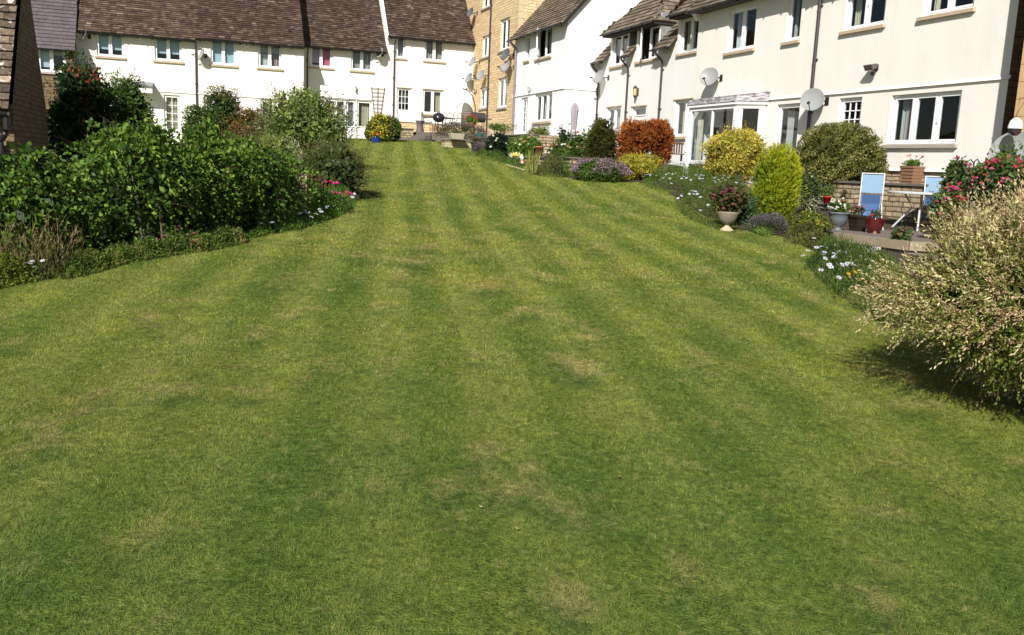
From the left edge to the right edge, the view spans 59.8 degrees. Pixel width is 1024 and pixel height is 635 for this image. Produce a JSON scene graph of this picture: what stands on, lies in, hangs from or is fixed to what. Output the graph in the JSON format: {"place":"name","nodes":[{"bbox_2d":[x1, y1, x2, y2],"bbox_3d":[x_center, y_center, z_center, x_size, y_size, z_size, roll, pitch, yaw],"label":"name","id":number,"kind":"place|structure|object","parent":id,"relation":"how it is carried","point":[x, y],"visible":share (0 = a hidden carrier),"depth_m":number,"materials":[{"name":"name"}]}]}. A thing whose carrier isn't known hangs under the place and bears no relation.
{"place":"outdoors","nodes":[
{"label":"outdoors","id":0,"kind":"place"},
{"bbox_2d":[0,138,1023,634],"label":"lawn","id":1,"kind":"structure","parent":0,"point":[74,544],"depth_m":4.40,"materials":[{"name":"green plant"}]},
{"bbox_2d":[0,0,47,161],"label":"stone cottage","id":2,"kind":"structure","parent":1,"relation":"on","point":[23,114],"depth_m":13.56,"materials":[{"name":"stone"}]},
{"bbox_2d":[31,0,77,136],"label":"stone house","id":3,"kind":"structure","parent":1,"relation":"on","point":[55,25],"depth_m":36.10,"materials":[{"name":"white stone"}]},
{"bbox_2d":[38,49,64,73],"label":"window","id":4,"kind":"structure","parent":3,"relation":"in","point":[48,59],"depth_m":35.98,"materials":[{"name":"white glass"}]},
{"bbox_2d":[76,0,195,144],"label":"terraced house","id":5,"kind":"structure","parent":1,"relation":"on","point":[159,57],"depth_m":37.93,"materials":[{"name":"white paint"}]},
{"bbox_2d":[95,34,125,59],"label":"window","id":6,"kind":"structure","parent":5,"relation":"in","point":[109,47],"depth_m":37.43,"materials":[{"name":"white glass"}]},
{"bbox_2d":[153,39,183,63],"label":"window","id":7,"kind":"structure","parent":5,"relation":"in","point":[169,50],"depth_m":38.23,"materials":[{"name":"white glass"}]},
{"bbox_2d":[164,95,179,131],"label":"garden door","id":8,"kind":"structure","parent":5,"relation":"in","point":[171,102],"depth_m":38.72,"materials":[{"name":"white glass"}]},
{"bbox_2d":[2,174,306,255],"bbox_3d":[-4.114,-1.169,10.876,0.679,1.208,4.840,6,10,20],"label":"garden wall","id":9,"kind":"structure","parent":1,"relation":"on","point":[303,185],"depth_m":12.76,"materials":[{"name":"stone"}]},
{"bbox_2d":[1,157,343,277],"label":"flower bed","id":10,"kind":"object","parent":1,"relation":"on","point":[247,229],"visible":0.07,"depth_m":9.69,"materials":[{"name":"soil"}]},
{"bbox_2d":[0,252,54,287],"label":"ground cover","id":11,"kind":"object","parent":10,"relation":"on","point":[4,263],"visible":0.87,"depth_m":7.98,"materials":[{"name":"green plant"}]},
{"bbox_2d":[0,209,85,279],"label":"tall weeds","id":12,"kind":"object","parent":10,"relation":"on","point":[24,239],"visible":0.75,"depth_m":8.29,"materials":[{"name":"green plant"}]},
{"bbox_2d":[42,48,122,169],"bbox_3d":[-8.316,-3.809,17.228,1.616,2.698,1.453,9,12,35],"label":"dark shrub","id":13,"kind":"object","parent":10,"relation":"on","point":[82,97],"visible":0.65,"depth_m":16.81,"materials":[{"name":"green plant"}]},
{"bbox_2d":[103,67,155,138],"bbox_3d":[-7.931,-3.994,18.433,1.193,2.407,1.220,2,10,0],"label":"round bush","id":14,"kind":"object","parent":10,"relation":"on","point":[134,102],"visible":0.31,"depth_m":18.21,"materials":[{"name":"green plant"}]},
{"bbox_2d":[59,224,248,279],"bbox_3d":[-3.834,-0.802,9.858,0.726,0.411,3.524,6,10,18],"label":"ground cover","id":15,"kind":"object","parent":10,"relation":"on","point":[140,246],"visible":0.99,"depth_m":9.46,"materials":[{"name":"green plant"}]},
{"bbox_2d":[0,110,324,269],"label":"shrub","id":16,"kind":"object","parent":10,"relation":"on","point":[122,187],"visible":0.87,"depth_m":9.85,"materials":[{"name":"green plant"}]},
{"bbox_2d":[153,218,200,250],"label":"pink bush","id":17,"kind":"object","parent":10,"relation":"on","point":[182,231],"visible":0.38,"depth_m":10.06,"materials":[{"name":"green plant"}]},
{"bbox_2d":[179,104,212,144],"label":"clipped hedge","id":18,"kind":"object","parent":10,"relation":"on","point":[195,121],"visible":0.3,"depth_m":23.36,"materials":[{"name":"green plant"}]},
{"bbox_2d":[200,84,245,143],"bbox_3d":[-7.941,-5.337,24.498,1.244,2.109,1.080,2,10,0],"label":"shrub","id":19,"kind":"object","parent":10,"relation":"on","point":[222,108],"visible":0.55,"depth_m":24.24,"materials":[{"name":"green plant"}]},
{"bbox_2d":[220,120,268,161],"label":"red tipped shrub","id":20,"kind":"object","parent":10,"relation":"on","point":[242,134],"visible":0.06,"depth_m":14.19,"materials":[{"name":"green plant"}]},
{"bbox_2d":[226,103,270,143],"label":"bronze hedge","id":21,"kind":"object","parent":10,"relation":"on","point":[248,117],"visible":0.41,"depth_m":24.21,"materials":[{"name":"brown plant"}]},
{"bbox_2d":[258,127,305,166],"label":"feathery shrub","id":22,"kind":"object","parent":10,"relation":"on","point":[271,143],"visible":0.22,"depth_m":17.11,"materials":[{"name":"green plant"}]},
{"bbox_2d":[247,184,357,238],"bbox_3d":[-3.272,-1.764,13.945,1.328,0.652,6.086,2,10,0],"label":"daisy bed","id":23,"kind":"object","parent":10,"relation":"on","point":[312,216],"visible":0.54,"depth_m":12.79,"materials":[{"name":"green plant"}]},
{"bbox_2d":[245,82,369,164],"bbox_3d":[-4.865,-4.494,21.024,2.646,2.214,2.672,-7,13,-43],"label":"viburnum","id":24,"kind":"object","parent":10,"relation":"on","point":[303,116],"visible":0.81,"depth_m":20.59,"materials":[{"name":"green plant"}]},
{"bbox_2d":[309,175,353,214],"bbox_3d":[-2.856,-1.906,14.094,0.750,0.654,0.475,2,10,0],"label":"valerian","id":25,"kind":"object","parent":10,"relation":"on","point":[334,196],"visible":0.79,"depth_m":14.05,"materials":[{"name":"green plant"}]},
{"bbox_2d":[296,132,382,201],"bbox_3d":[-3.173,-2.616,15.955,1.812,1.528,1.957,2,10,0],"label":"feathery shrub","id":26,"kind":"object","parent":10,"relation":"on","point":[340,163],"visible":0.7,"depth_m":15.67,"materials":[{"name":"green plant"}]},
{"bbox_2d":[194,0,304,123],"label":"terraced house","id":27,"kind":"structure","parent":1,"relation":"on","point":[270,32],"depth_m":39.37,"materials":[{"name":"white paint"}]},
{"bbox_2d":[209,41,237,67],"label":"window","id":28,"kind":"structure","parent":27,"relation":"in","point":[223,54],"depth_m":38.95,"materials":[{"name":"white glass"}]},
{"bbox_2d":[257,45,282,70],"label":"window","id":29,"kind":"structure","parent":27,"relation":"in","point":[269,57],"depth_m":39.65,"materials":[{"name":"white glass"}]},
{"bbox_2d":[299,0,387,137],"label":"terraced house","id":30,"kind":"structure","parent":1,"relation":"on","point":[344,40],"depth_m":42.18,"materials":[{"name":"paint"}]},
{"bbox_2d":[309,48,333,69],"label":"window","id":31,"kind":"structure","parent":30,"relation":"in","point":[319,58],"depth_m":41.59,"materials":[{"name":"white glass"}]},
{"bbox_2d":[349,51,374,73],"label":"window","id":32,"kind":"structure","parent":30,"relation":"in","point":[361,62],"depth_m":42.29,"materials":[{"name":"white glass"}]},
{"bbox_2d":[356,101,371,137],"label":"door","id":33,"kind":"structure","parent":30,"relation":"in","point":[365,116],"depth_m":42.78,"materials":[{"name":"white glass"}]},
{"bbox_2d":[363,112,405,141],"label":"golden shrub","id":34,"kind":"object","parent":1,"relation":"on","point":[387,127],"visible":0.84,"depth_m":34.43,"materials":[{"name":"yellow plant"}]},
{"bbox_2d":[379,0,475,132],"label":"terraced house","id":35,"kind":"structure","parent":1,"relation":"on","point":[430,44],"depth_m":43.36,"materials":[{"name":"paint"}]},
{"bbox_2d":[397,87,412,120],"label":"garden door","id":36,"kind":"structure","parent":35,"relation":"in","point":[403,93],"depth_m":43.26,"materials":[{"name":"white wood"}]},
{"bbox_2d":[422,88,444,115],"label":"window","id":37,"kind":"structure","parent":35,"relation":"in","point":[432,98],"depth_m":43.87,"materials":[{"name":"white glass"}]},
{"bbox_2d":[423,41,445,63],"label":"window","id":38,"kind":"structure","parent":35,"relation":"in","point":[434,52],"depth_m":43.36,"materials":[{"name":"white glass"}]},
{"bbox_2d":[440,139,474,147],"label":"garden wall","id":39,"kind":"structure","parent":1,"relation":"on","point":[455,143],"depth_m":32.98,"materials":[{"name":"stone"}]},
{"bbox_2d":[430,122,486,139],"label":"lavender","id":40,"kind":"object","parent":1,"relation":"on","point":[442,129],"visible":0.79,"depth_m":34.96,"materials":[{"name":"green plant"}]},
{"bbox_2d":[466,0,543,134],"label":"stone flats","id":41,"kind":"structure","parent":1,"relation":"on","point":[496,25],"depth_m":40.83,"materials":[{"name":"beige stone"}]},
{"bbox_2d":[495,77,507,109],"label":"window","id":42,"kind":"structure","parent":41,"relation":"in","point":[504,81],"depth_m":40.18,"materials":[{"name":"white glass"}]},
{"bbox_2d":[497,18,509,52],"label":"window","id":43,"kind":"structure","parent":41,"relation":"in","point":[505,23],"depth_m":39.82,"materials":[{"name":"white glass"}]},
{"bbox_2d":[506,0,641,135],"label":"gabled house","id":44,"kind":"structure","parent":1,"relation":"on","point":[559,46],"depth_m":33.61,"materials":[{"name":"white paint"}]},
{"bbox_2d":[531,92,551,123],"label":"window","id":45,"kind":"structure","parent":44,"relation":"in","point":[544,101],"depth_m":35.41,"materials":[{"name":"white glass"}]},
{"bbox_2d":[534,28,551,61],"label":"window","id":46,"kind":"structure","parent":44,"relation":"in","point":[544,38],"depth_m":35.47,"materials":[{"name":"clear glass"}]},
{"bbox_2d":[590,0,698,165],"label":"dormer cottage","id":47,"kind":"structure","parent":1,"relation":"on","point":[650,51],"depth_m":29.74,"materials":[{"name":"white paint"}]},
{"bbox_2d":[605,105,621,133],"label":"window","id":48,"kind":"structure","parent":47,"relation":"in","point":[614,112],"depth_m":32.51,"materials":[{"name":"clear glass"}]},
{"bbox_2d":[608,34,627,68],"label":"window","id":49,"kind":"structure","parent":47,"relation":"in","point":[620,46],"depth_m":32.35,"materials":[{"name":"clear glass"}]},
{"bbox_2d":[634,26,659,64],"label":"window","id":50,"kind":"structure","parent":47,"relation":"in","point":[650,39],"depth_m":30.46,"materials":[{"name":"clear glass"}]},
{"bbox_2d":[671,97,692,139],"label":"window","id":51,"kind":"structure","parent":47,"relation":"in","point":[682,115],"depth_m":28.26,"materials":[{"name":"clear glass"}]},
{"bbox_2d":[675,17,698,56],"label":"window","id":52,"kind":"structure","parent":47,"relation":"in","point":[689,30],"depth_m":27.84,"materials":[{"name":"clear glass"}]},
{"bbox_2d":[717,212,738,231],"bbox_3d":[3.398,-1.513,14.061,0.360,0.295,0.360,2,10,0],"label":"stone urn","id":53,"kind":"object","parent":1,"relation":"on","point":[727,219],"visible":0.99,"depth_m":13.97,"materials":[{"name":"beige stone"}]},
{"bbox_2d":[507,152,977,320],"bbox_3d":[4.494,-3.263,21.576,11.500,2.014,28.500,2,10,0],"label":"flower bed","id":54,"kind":"object","parent":1,"relation":"on","point":[890,222],"visible":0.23,"depth_m":15.72,"materials":[{"name":"soil"}]},
{"bbox_2d":[475,147,507,163],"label":"ground cover","id":55,"kind":"object","parent":54,"relation":"on","point":[482,152],"visible":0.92,"depth_m":27.73,"materials":[{"name":"green plant"}]},
{"bbox_2d":[484,131,510,156],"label":"rose bush","id":56,"kind":"object","parent":54,"relation":"on","point":[497,141],"visible":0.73,"depth_m":28.59,"materials":[{"name":"green plant"}]},
{"bbox_2d":[505,132,543,157],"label":"rose bush","id":57,"kind":"object","parent":54,"relation":"on","point":[522,145],"visible":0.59,"depth_m":27.32,"materials":[{"name":"green plant"}]},
{"bbox_2d":[525,147,541,174],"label":"iris clump","id":58,"kind":"object","parent":54,"relation":"on","point":[531,166],"visible":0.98,"depth_m":22.60,"materials":[{"name":"green plant"}]},
{"bbox_2d":[536,150,571,177],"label":"ground cover","id":59,"kind":"object","parent":54,"relation":"on","point":[542,167],"visible":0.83,"depth_m":22.94,"materials":[{"name":"green plant"}]},
{"bbox_2d":[543,148,574,175],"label":"ground cover","id":60,"kind":"object","parent":54,"relation":"on","point":[565,165],"visible":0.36,"depth_m":23.60,"materials":[{"name":"green plant"}]},
{"bbox_2d":[563,130,587,165],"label":"rose bush","id":61,"kind":"object","parent":54,"relation":"on","point":[575,145],"visible":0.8,"depth_m":24.98,"materials":[{"name":"green plant"}]},
{"bbox_2d":[577,116,621,160],"bbox_3d":[2.440,-4.676,24.123,1.206,1.599,1.115,-3,11,-30],"label":"olive conifer","id":62,"kind":"object","parent":54,"relation":"on","point":[601,139],"visible":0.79,"depth_m":23.93,"materials":[{"name":"green plant"}]},
{"bbox_2d":[569,154,632,181],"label":"aster bush","id":63,"kind":"object","parent":54,"relation":"on","point":[590,169],"visible":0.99,"depth_m":21.43,"materials":[{"name":"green plant"}]},
{"bbox_2d":[615,147,668,179],"bbox_3d":[3.179,-3.838,22.450,1.487,0.890,1.406,2,10,0],"label":"golden spirea","id":64,"kind":"object","parent":54,"relation":"on","point":[640,166],"visible":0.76,"depth_m":22.15,"materials":[{"name":"yellow plant"}]},
{"bbox_2d":[614,116,675,165],"bbox_3d":[3.536,-4.568,23.736,1.651,1.639,1.140,2,10,0],"label":"bush","id":65,"kind":"object","parent":54,"relation":"on","point":[654,135],"visible":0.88,"depth_m":23.45,"materials":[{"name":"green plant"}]},
{"bbox_2d":[642,158,728,195],"bbox_3d":[4.197,-3.444,21.603,2.460,0.955,7.277,6,10,18],"label":"daisy bed","id":66,"kind":"object","parent":54,"relation":"on","point":[674,172],"visible":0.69,"depth_m":21.20,"materials":[{"name":"green plant"}]},
{"bbox_2d":[675,171,753,230],"bbox_3d":[3.979,-2.448,17.639,1.640,1.016,8.279,5,10,14],"label":"daisy bed","id":67,"kind":"object","parent":54,"relation":"on","point":[707,185],"visible":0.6,"depth_m":16.79,"materials":[{"name":"green plant"}]},
{"bbox_2d":[703,177,754,213],"bbox_3d":[3.519,-1.960,14.463,0.913,0.775,0.609,2,10,0],"label":"valerian","id":68,"kind":"object","parent":54,"relation":"on","point":[729,196],"visible":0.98,"depth_m":14.35,"materials":[{"name":"pink plant"}]},
{"bbox_2d":[700,120,767,181],"bbox_3d":[5.335,-3.956,21.112,1.780,1.557,1.674,2,10,0],"label":"gold bush","id":69,"kind":"object","parent":54,"relation":"on","point":[734,150],"visible":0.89,"depth_m":20.73,"materials":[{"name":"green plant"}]},
{"bbox_2d":[734,192,759,224],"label":"grey leaved shrub","id":70,"kind":"object","parent":54,"relation":"on","point":[748,212],"visible":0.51,"depth_m":14.72,"materials":[{"name":"green plant"}]},
{"bbox_2d":[745,209,776,236],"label":"ground cover","id":71,"kind":"object","parent":54,"relation":"on","point":[763,231],"visible":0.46,"depth_m":14.00,"materials":[{"name":"green plant"}]},
{"bbox_2d":[746,210,790,233],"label":"lavender","id":72,"kind":"object","parent":54,"relation":"on","point":[780,226],"visible":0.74,"depth_m":13.99,"materials":[{"name":"purple plant"}]},
{"bbox_2d":[745,140,812,224],"bbox_3d":[4.428,-2.273,14.977,1.311,1.540,0.999,2,10,0],"label":"lime conifer","id":73,"kind":"object","parent":54,"relation":"on","point":[776,184],"visible":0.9,"depth_m":14.79,"materials":[{"name":"green plant"}]},
{"bbox_2d":[783,220,827,251],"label":"ground cover","id":74,"kind":"object","parent":54,"relation":"on","point":[794,236],"visible":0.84,"depth_m":12.95,"materials":[{"name":"green plant"}]},
{"bbox_2d":[797,170,825,213],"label":"white edged shrub","id":75,"kind":"object","parent":54,"relation":"on","point":[813,195],"visible":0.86,"depth_m":16.29,"materials":[{"name":"green plant"}]},
{"bbox_2d":[785,205,841,236],"bbox_3d":[4.654,-1.466,13.821,1.032,0.812,0.799,2,10,0],"label":"marigold mound","id":76,"kind":"object","parent":54,"relation":"on","point":[821,222],"visible":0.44,"depth_m":13.70,"materials":[{"name":"green plant"}]},
{"bbox_2d":[794,121,889,201],"bbox_3d":[6.823,-3.205,18.568,1.931,1.780,1.823,2,10,0],"label":"dome bush","id":77,"kind":"object","parent":54,"relation":"on","point":[837,151],"visible":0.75,"depth_m":18.04,"materials":[{"name":"green plant"}]},
{"bbox_2d":[800,232,919,327],"bbox_3d":[3.720,-0.504,9.548,1.238,0.677,4.242,6,10,19],"label":"daisy bed","id":78,"kind":"object","parent":54,"relation":"on","point":[844,255],"visible":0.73,"depth_m":9.44,"materials":[{"name":"green plant"}]},
{"bbox_2d":[684,0,822,176],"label":"rendered house","id":79,"kind":"structure","parent":1,"relation":"on","point":[760,56],"depth_m":23.70,"materials":[{"name":"paint"}]},
{"bbox_2d":[700,67,722,85],"bbox_3d":[5.587,-6.864,25.377,0.691,0.535,0.482,-2,11,-25],"label":"satellite dish","id":80,"kind":"object","parent":79,"relation":"attached to","point":[708,76],"visible":1,"depth_m":25.43,"materials":[{"name":"white plastic"}]},
{"bbox_2d":[686,91,770,164],"bbox_3d":[6.586,-5.159,24.965,2.170,2.050,3.126,-1,10,-20],"label":"bay window","id":81,"kind":"structure","parent":79,"relation":"in","point":[757,101],"depth_m":25.33,"materials":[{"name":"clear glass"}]},
{"bbox_2d":[723,5,756,55],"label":"window","id":82,"kind":"structure","parent":79,"relation":"in","point":[743,22],"depth_m":24.96,"materials":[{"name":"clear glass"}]},
{"bbox_2d":[776,103,799,153],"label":"garden door","id":83,"kind":"structure","parent":79,"relation":"in","point":[789,113],"depth_m":23.05,"materials":[{"name":"white glass"}]},
{"bbox_2d":[780,0,802,45],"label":"window","id":84,"kind":"structure","parent":79,"relation":"in","point":[796,5],"depth_m":22.57,"materials":[{"name":"clear glass"}]},
{"bbox_2d":[676,174,933,223],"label":"garden wall","id":85,"kind":"structure","parent":1,"relation":"on","point":[896,206],"depth_m":16.55,"materials":[{"name":"stone"}]},
{"bbox_2d":[900,154,924,183],"bbox_3d":[7.327,-2.721,16.300,0.385,0.526,0.340,-1,10,-20],"label":"trough planter","id":86,"kind":"object","parent":85,"relation":"on","point":[912,170],"visible":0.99,"depth_m":16.21,"materials":[{"name":"brown wood"}]},
{"bbox_2d":[827,227,984,256],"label":"deck","id":87,"kind":"structure","parent":1,"relation":"on","point":[917,236],"depth_m":13.45,"materials":[{"name":"wood"}]},
{"bbox_2d":[827,197,850,230],"bbox_3d":[5.176,-1.627,14.209,0.445,0.594,0.407,2,10,0],"label":"bowl planter","id":88,"kind":"object","parent":87,"relation":"on","point":[841,213],"visible":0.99,"depth_m":14.09,"materials":[{"name":"grey stone"}]},
{"bbox_2d":[848,199,867,230],"bbox_3d":[5.492,-1.631,14.189,0.314,0.502,0.306,-1,10,-20],"label":"square pot","id":89,"kind":"object","parent":87,"relation":"on","point":[857,222],"visible":0.98,"depth_m":14.12,"materials":[{"name":"wood"}]},
{"bbox_2d":[859,173,884,229],"bbox_3d":[6.016,-1.951,14.935,0.487,0.933,0.417,6,10,20],"label":"garden chair","id":90,"kind":"object","parent":87,"relation":"on","point":[872,183],"visible":0.71,"depth_m":14.96,"materials":[{"name":"blue fabric"}]},
{"bbox_2d":[865,207,885,233],"bbox_3d":[5.612,-1.506,13.764,0.292,0.407,0.291,2,10,0],"label":"glazed pot","id":91,"kind":"object","parent":87,"relation":"on","point":[873,224],"visible":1,"depth_m":13.70,"materials":[{"name":"red ceramic"}]},
{"bbox_2d":[833,232,954,251],"bbox_3d":[5.851,-1.000,12.414,2.864,0.124,0.892,9,11,33],"label":"deck edge","id":92,"kind":"object","parent":87,"relation":"attached to","point":[890,243],"visible":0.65,"depth_m":12.50,"materials":[{"name":"wood"}]},
{"bbox_2d":[889,220,914,240],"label":"geranium bush","id":93,"kind":"object","parent":87,"relation":"on","point":[900,233],"visible":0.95,"depth_m":12.37,"materials":[{"name":"green plant"}]},
{"bbox_2d":[887,191,933,230],"bbox_3d":[6.934,-1.803,15.163,1.090,0.655,1.090,2,10,0],"label":"garden table","id":94,"kind":"object","parent":87,"relation":"on","point":[905,193],"visible":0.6,"depth_m":14.99,"materials":[{"name":"metal"}]},
{"bbox_2d":[920,176,944,219],"bbox_3d":[7.454,-2.024,15.731,0.487,0.933,0.417,6,10,20],"label":"garden chair","id":95,"kind":"object","parent":87,"relation":"on","point":[933,185],"visible":0.34,"depth_m":15.77,"materials":[{"name":"blue fabric"}]},
{"bbox_2d":[924,185,975,236],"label":"geranium bush","id":96,"kind":"object","parent":87,"relation":"on","point":[953,194],"visible":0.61,"depth_m":12.57,"materials":[{"name":"green plant"}]},
{"bbox_2d":[934,155,972,206],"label":"geranium bush","id":97,"kind":"object","parent":87,"relation":"on","point":[954,169],"visible":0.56,"depth_m":13.28,"materials":[{"name":"green plant"}]},
{"bbox_2d":[961,148,1023,210],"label":"geranium bush","id":98,"kind":"object","parent":87,"relation":"on","point":[992,172],"visible":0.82,"depth_m":12.22,"materials":[{"name":"green plant"}]},
{"bbox_2d":[811,0,1023,186],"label":"rendered house","id":99,"kind":"structure","parent":1,"relation":"on","point":[938,89],"depth_m":18.68,"materials":[{"name":"paint"}]},
{"bbox_2d":[800,88,828,110],"bbox_3d":[7.126,-5.188,21.205,0.685,0.555,0.487,-3,11,-28],"label":"satellite dish","id":100,"kind":"object","parent":99,"relation":"attached to","point":[811,99],"visible":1,"depth_m":21.26,"materials":[{"name":"white metal"}]},
{"bbox_2d":[840,97,861,130],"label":"garden door","id":101,"kind":"structure","parent":99,"relation":"in","point":[851,107],"depth_m":20.83,"materials":[{"name":"white glass"}]},
{"bbox_2d":[838,0,885,34],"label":"window","id":102,"kind":"structure","parent":99,"relation":"in","point":[863,15],"depth_m":20.54,"materials":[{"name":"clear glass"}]},
{"bbox_2d":[881,90,961,147],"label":"window","id":103,"kind":"structure","parent":99,"relation":"in","point":[926,120],"depth_m":19.27,"materials":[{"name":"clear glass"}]},
{"bbox_2d":[916,0,975,21],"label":"window","id":104,"kind":"structure","parent":99,"relation":"in","point":[935,9],"depth_m":18.14,"materials":[{"name":"clear glass"}]},
{"bbox_2d":[845,162,1023,418],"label":"variegated willow","id":105,"kind":"object","parent":1,"relation":"on","point":[975,316],"visible":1,"depth_m":5.26,"materials":[{"name":"green plant"}]},
{"bbox_2d":[1000,45,1023,224],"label":"stone house","id":106,"kind":"structure","parent":1,"relation":"on","point":[1020,108],"depth_m":15.38,"materials":[{"name":"beige stone"}]},
{"bbox_2d":[988,131,1023,160],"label":"satellite dish","id":107,"kind":"object","parent":106,"relation":"attached to","point":[1005,139],"visible":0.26,"depth_m":15.24,"materials":[{"name":"white metal"}]},
{"bbox_2d":[1007,97,1023,135],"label":"hanging planter","id":108,"kind":"object","parent":106,"relation":"hanging from","point":[1015,127],"visible":1,"depth_m":14.75,"materials":[{"name":"paint"}]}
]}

